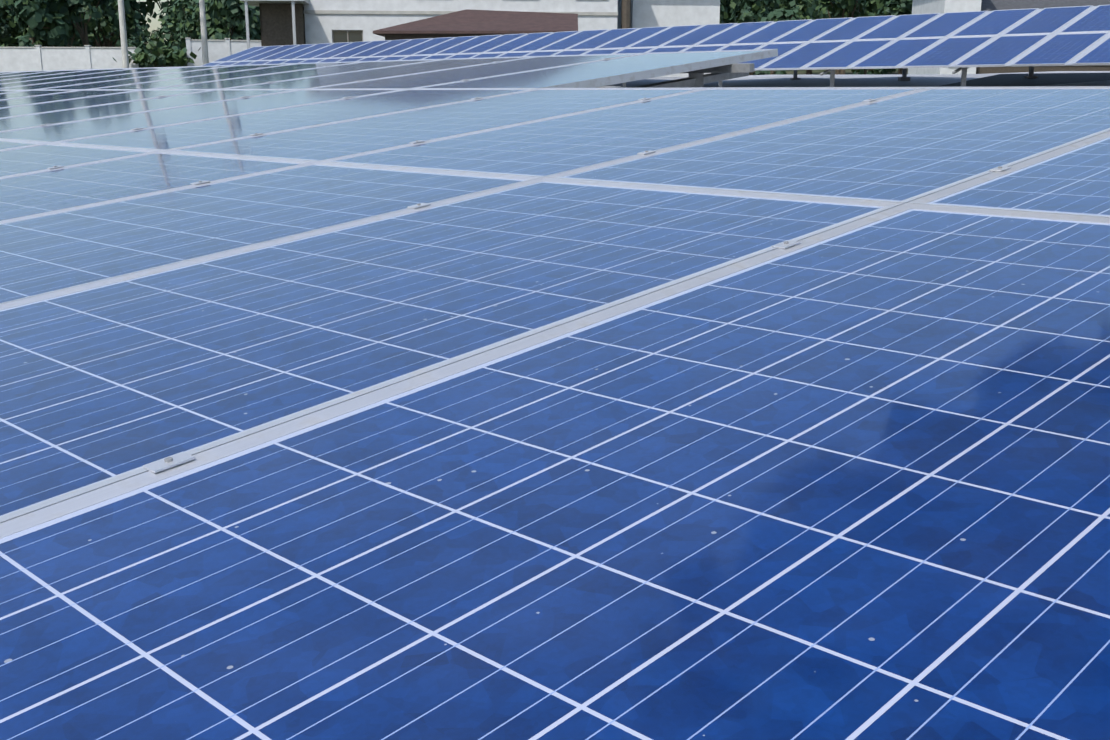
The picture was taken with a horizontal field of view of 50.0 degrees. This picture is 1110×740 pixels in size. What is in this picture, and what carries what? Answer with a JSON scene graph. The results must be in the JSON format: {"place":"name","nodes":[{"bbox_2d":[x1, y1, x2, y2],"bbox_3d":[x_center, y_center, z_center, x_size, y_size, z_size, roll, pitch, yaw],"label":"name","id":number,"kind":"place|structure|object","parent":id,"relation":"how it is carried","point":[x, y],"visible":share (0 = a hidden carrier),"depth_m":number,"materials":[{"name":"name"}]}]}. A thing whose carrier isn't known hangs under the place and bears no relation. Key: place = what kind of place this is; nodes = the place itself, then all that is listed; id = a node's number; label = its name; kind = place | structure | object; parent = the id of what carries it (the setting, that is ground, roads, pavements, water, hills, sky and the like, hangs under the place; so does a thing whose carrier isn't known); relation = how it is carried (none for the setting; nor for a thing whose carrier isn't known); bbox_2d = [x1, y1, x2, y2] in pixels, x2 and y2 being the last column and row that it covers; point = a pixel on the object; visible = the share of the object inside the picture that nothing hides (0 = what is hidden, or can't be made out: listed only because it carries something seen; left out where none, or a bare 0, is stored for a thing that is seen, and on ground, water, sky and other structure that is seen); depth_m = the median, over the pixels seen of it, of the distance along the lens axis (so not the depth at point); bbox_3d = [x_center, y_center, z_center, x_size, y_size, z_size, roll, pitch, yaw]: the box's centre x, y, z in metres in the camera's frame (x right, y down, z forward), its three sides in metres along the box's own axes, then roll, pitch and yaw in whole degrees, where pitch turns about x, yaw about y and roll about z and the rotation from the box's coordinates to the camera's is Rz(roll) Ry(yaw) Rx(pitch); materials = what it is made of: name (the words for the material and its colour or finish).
{"place":"outdoors","nodes":[
{"label":"outdoors","id":0,"kind":"place"},
{"bbox_2d":[136,0,169,65],"label":"sky","id":1,"kind":"structure","parent":0,"point":[154,23],"materials":[{"name":"white"}]},
{"bbox_2d":[0,86,1109,739],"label":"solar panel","id":2,"kind":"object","parent":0,"point":[564,414],"depth_m":1.36,"materials":[{"name":"glass"}]},
{"bbox_2d":[607,68,1109,87],"bbox_3d":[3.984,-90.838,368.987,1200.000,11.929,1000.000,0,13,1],"label":"ground","id":3,"kind":"structure","parent":0,"point":[847,79],"depth_m":28.77,"materials":[{"name":"grey concrete"}]},
{"bbox_2d":[0,9,17,46],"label":"tree","id":4,"kind":"object","parent":3,"relation":"on","point":[4,36],"depth_m":163.97,"materials":[{"name":"green plant"}]},
{"bbox_2d":[0,0,47,39],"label":"tree","id":5,"kind":"object","parent":3,"relation":"on","point":[7,15],"visible":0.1,"depth_m":147.10,"materials":[{"name":"green plant"}]},
{"bbox_2d":[0,0,72,46],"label":"tree","id":6,"kind":"object","parent":3,"relation":"on","point":[35,21],"visible":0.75,"depth_m":109.19,"materials":[{"name":"green plant"}]},
{"bbox_2d":[0,45,138,71],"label":"white wall","id":7,"kind":"structure","parent":3,"relation":"on","point":[35,58],"depth_m":76.88,"materials":[{"name":"grey concrete"}]},
{"bbox_2d":[67,26,93,46],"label":"tree","id":8,"kind":"object","parent":3,"relation":"on","point":[75,43],"depth_m":159.52,"materials":[{"name":"green plant"}]},
{"bbox_2d":[69,38,93,46],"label":"tree","id":9,"kind":"object","parent":3,"relation":"on","point":[91,43],"depth_m":192.40,"materials":[{"name":"green plant"}]},
{"bbox_2d":[47,0,116,46],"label":"tree","id":10,"kind":"object","parent":3,"relation":"on","point":[70,10],"visible":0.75,"depth_m":112.89,"materials":[{"name":"green plant"}]},
{"bbox_2d":[57,3,109,46],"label":"tree","id":11,"kind":"object","parent":3,"relation":"on","point":[76,34],"visible":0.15,"depth_m":142.26,"materials":[{"name":"green plant"}]},
{"bbox_2d":[88,26,117,46],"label":"tree","id":12,"kind":"object","parent":3,"relation":"on","point":[92,37],"visible":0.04,"depth_m":190.54,"materials":[{"name":"green plant"}]},
{"bbox_2d":[91,19,145,46],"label":"tree","id":13,"kind":"object","parent":3,"relation":"on","point":[129,35],"visible":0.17,"depth_m":258.43,"materials":[{"name":"green plant"}]},
{"bbox_2d":[118,0,128,67],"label":"utility pole","id":14,"kind":"object","parent":3,"relation":"on","point":[124,45],"depth_m":59.85,"materials":[{"name":"concrete"}]},
{"bbox_2d":[91,0,158,46],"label":"tree","id":15,"kind":"object","parent":3,"relation":"on","point":[111,19],"visible":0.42,"depth_m":161.56,"materials":[{"name":"green plant"}]},
{"bbox_2d":[127,41,141,66],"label":"tree","id":16,"kind":"object","parent":3,"relation":"on","point":[131,44],"visible":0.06,"depth_m":144.12,"materials":[{"name":"green plant"}]},
{"bbox_2d":[127,37,145,67],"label":"tree","id":17,"kind":"object","parent":3,"relation":"on","point":[136,42],"visible":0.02,"depth_m":222.58,"materials":[{"name":"green plant"}]},
{"bbox_2d":[133,9,150,67],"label":"tree","id":18,"kind":"object","parent":3,"relation":"on","point":[146,32],"visible":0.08,"depth_m":288.89,"materials":[{"name":"green plant"}]},
{"bbox_2d":[113,38,200,66],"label":"bush","id":19,"kind":"object","parent":3,"relation":"on","point":[160,55],"visible":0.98,"depth_m":76.19,"materials":[{"name":"green plant"}]},
{"bbox_2d":[144,27,177,66],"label":"tree","id":20,"kind":"object","parent":3,"relation":"on","point":[153,35],"visible":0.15,"depth_m":190.14,"materials":[{"name":"green plant"}]},
{"bbox_2d":[147,43,174,67],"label":"tree","id":21,"kind":"object","parent":3,"relation":"on","point":[151,65],"visible":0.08,"depth_m":170.91,"materials":[{"name":"green plant"}]},
{"bbox_2d":[157,8,176,35],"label":"tree","id":22,"kind":"object","parent":3,"relation":"on","point":[161,16],"visible":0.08,"depth_m":183.12,"materials":[{"name":"green plant"}]},
{"bbox_2d":[157,6,189,65],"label":"tree","id":23,"kind":"object","parent":3,"relation":"on","point":[177,39],"visible":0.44,"depth_m":147.45,"materials":[{"name":"green plant"}]},
{"bbox_2d":[155,0,218,22],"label":"tree","id":24,"kind":"object","parent":3,"relation":"on","point":[164,4],"depth_m":163.24,"materials":[{"name":"green plant"}]},
{"bbox_2d":[172,0,229,39],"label":"tree","id":25,"kind":"object","parent":3,"relation":"on","point":[191,21],"visible":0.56,"depth_m":104.54,"materials":[{"name":"green plant"}]},
{"bbox_2d":[199,0,208,64],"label":"utility pole","id":26,"kind":"object","parent":3,"relation":"on","point":[205,58],"depth_m":63.65,"materials":[{"name":"concrete"}]},
{"bbox_2d":[185,37,260,65],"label":"white wall","id":27,"kind":"structure","parent":3,"relation":"on","point":[219,49],"depth_m":78.03,"materials":[{"name":"grey concrete"}]},
{"bbox_2d":[199,0,260,39],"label":"tree","id":28,"kind":"object","parent":3,"relation":"on","point":[231,11],"visible":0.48,"depth_m":101.45,"materials":[{"name":"green plant"}]},
{"bbox_2d":[239,2,260,39],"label":"tree","id":29,"kind":"object","parent":3,"relation":"on","point":[257,13],"visible":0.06,"depth_m":104.95,"materials":[{"name":"green plant"}]},
{"bbox_2d":[373,9,577,39],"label":"roof","id":30,"kind":"structure","parent":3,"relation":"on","point":[466,22],"depth_m":45.64,"materials":[{"name":"brown"}]},
{"bbox_2d":[240,0,719,76],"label":"house","id":31,"kind":"structure","parent":3,"relation":"on","point":[291,22],"depth_m":54.34,"materials":[{"name":"grey paint"}]},
{"bbox_2d":[630,72,748,87],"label":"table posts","id":32,"kind":"object","parent":3,"relation":"on","point":[695,80],"depth_m":6.92,"materials":[{"name":"grey metal"}]},
{"bbox_2d":[0,49,777,89],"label":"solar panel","id":33,"kind":"object","parent":32,"relation":"on","point":[582,71],"visible":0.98,"depth_m":7.79,"materials":[{"name":"glass"}]},
{"bbox_2d":[719,0,725,23],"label":"tree","id":34,"kind":"object","parent":3,"relation":"on","point":[722,7],"depth_m":111.41,"materials":[{"name":"green plant"}]},
{"bbox_2d":[720,4,730,20],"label":"tree","id":35,"kind":"object","parent":3,"relation":"on","point":[722,14],"depth_m":184.70,"materials":[{"name":"green plant"}]},
{"bbox_2d":[720,0,748,23],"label":"tree","id":36,"kind":"object","parent":3,"relation":"on","point":[733,4],"visible":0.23,"depth_m":164.16,"materials":[{"name":"green plant"}]},
{"bbox_2d":[734,6,786,74],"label":"tree","id":37,"kind":"object","parent":3,"relation":"on","point":[762,72],"depth_m":140.52,"materials":[{"name":"green plant"}]},
{"bbox_2d":[735,0,818,74],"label":"tree","id":38,"kind":"object","parent":3,"relation":"on","point":[775,12],"visible":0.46,"depth_m":108.25,"materials":[{"name":"green plant"}]},
{"bbox_2d":[764,0,817,19],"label":"tree","id":39,"kind":"object","parent":3,"relation":"on","point":[782,2],"visible":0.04,"depth_m":144.09,"materials":[{"name":"green plant"}]},
{"bbox_2d":[806,0,833,74],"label":"tree","id":40,"kind":"object","parent":3,"relation":"on","point":[808,72],"depth_m":165.83,"materials":[{"name":"green plant"}]},
{"bbox_2d":[823,4,833,18],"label":"tree","id":41,"kind":"object","parent":3,"relation":"on","point":[827,16],"visible":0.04,"depth_m":188.18,"materials":[{"name":"green plant"}]},
{"bbox_2d":[623,66,1037,87],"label":"pv table posts","id":42,"kind":"object","parent":3,"relation":"on","point":[904,77],"visible":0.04,"depth_m":25.54,"materials":[{"name":"grey metal"}]},
{"bbox_2d":[201,5,1109,70],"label":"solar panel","id":43,"kind":"object","parent":42,"relation":"on","point":[1068,36],"visible":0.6,"depth_m":27.01,"materials":[{"name":"glass"}]},
{"bbox_2d":[815,0,870,74],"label":"tree","id":44,"kind":"object","parent":3,"relation":"on","point":[843,8],"visible":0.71,"depth_m":115.01,"materials":[{"name":"green plant"}]},
{"bbox_2d":[810,0,883,74],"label":"tree","id":45,"kind":"object","parent":3,"relation":"on","point":[875,6],"visible":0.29,"depth_m":140.57,"materials":[{"name":"green plant"}]},
{"bbox_2d":[851,3,884,74],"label":"tree","id":46,"kind":"object","parent":3,"relation":"on","point":[869,14],"visible":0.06,"depth_m":159.99,"materials":[{"name":"green plant"}]},
{"bbox_2d":[864,0,900,74],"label":"tree","id":47,"kind":"object","parent":3,"relation":"on","point":[899,70],"depth_m":149.18,"materials":[{"name":"green plant"}]},
{"bbox_2d":[853,0,912,74],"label":"tree","id":48,"kind":"object","parent":3,"relation":"on","point":[899,7],"visible":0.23,"depth_m":108.14,"materials":[{"name":"green plant"}]},
{"bbox_2d":[908,0,1109,73],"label":"neighbour house","id":49,"kind":"structure","parent":3,"relation":"on","point":[931,6],"depth_m":62.35,"materials":[{"name":"grey paint"}]},
{"bbox_2d":[937,73,1109,86],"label":"weed barrier sheet","id":50,"kind":"object","parent":3,"relation":"on","point":[1005,80],"depth_m":25.08,"materials":[{"name":"black fabric"}]}
]}

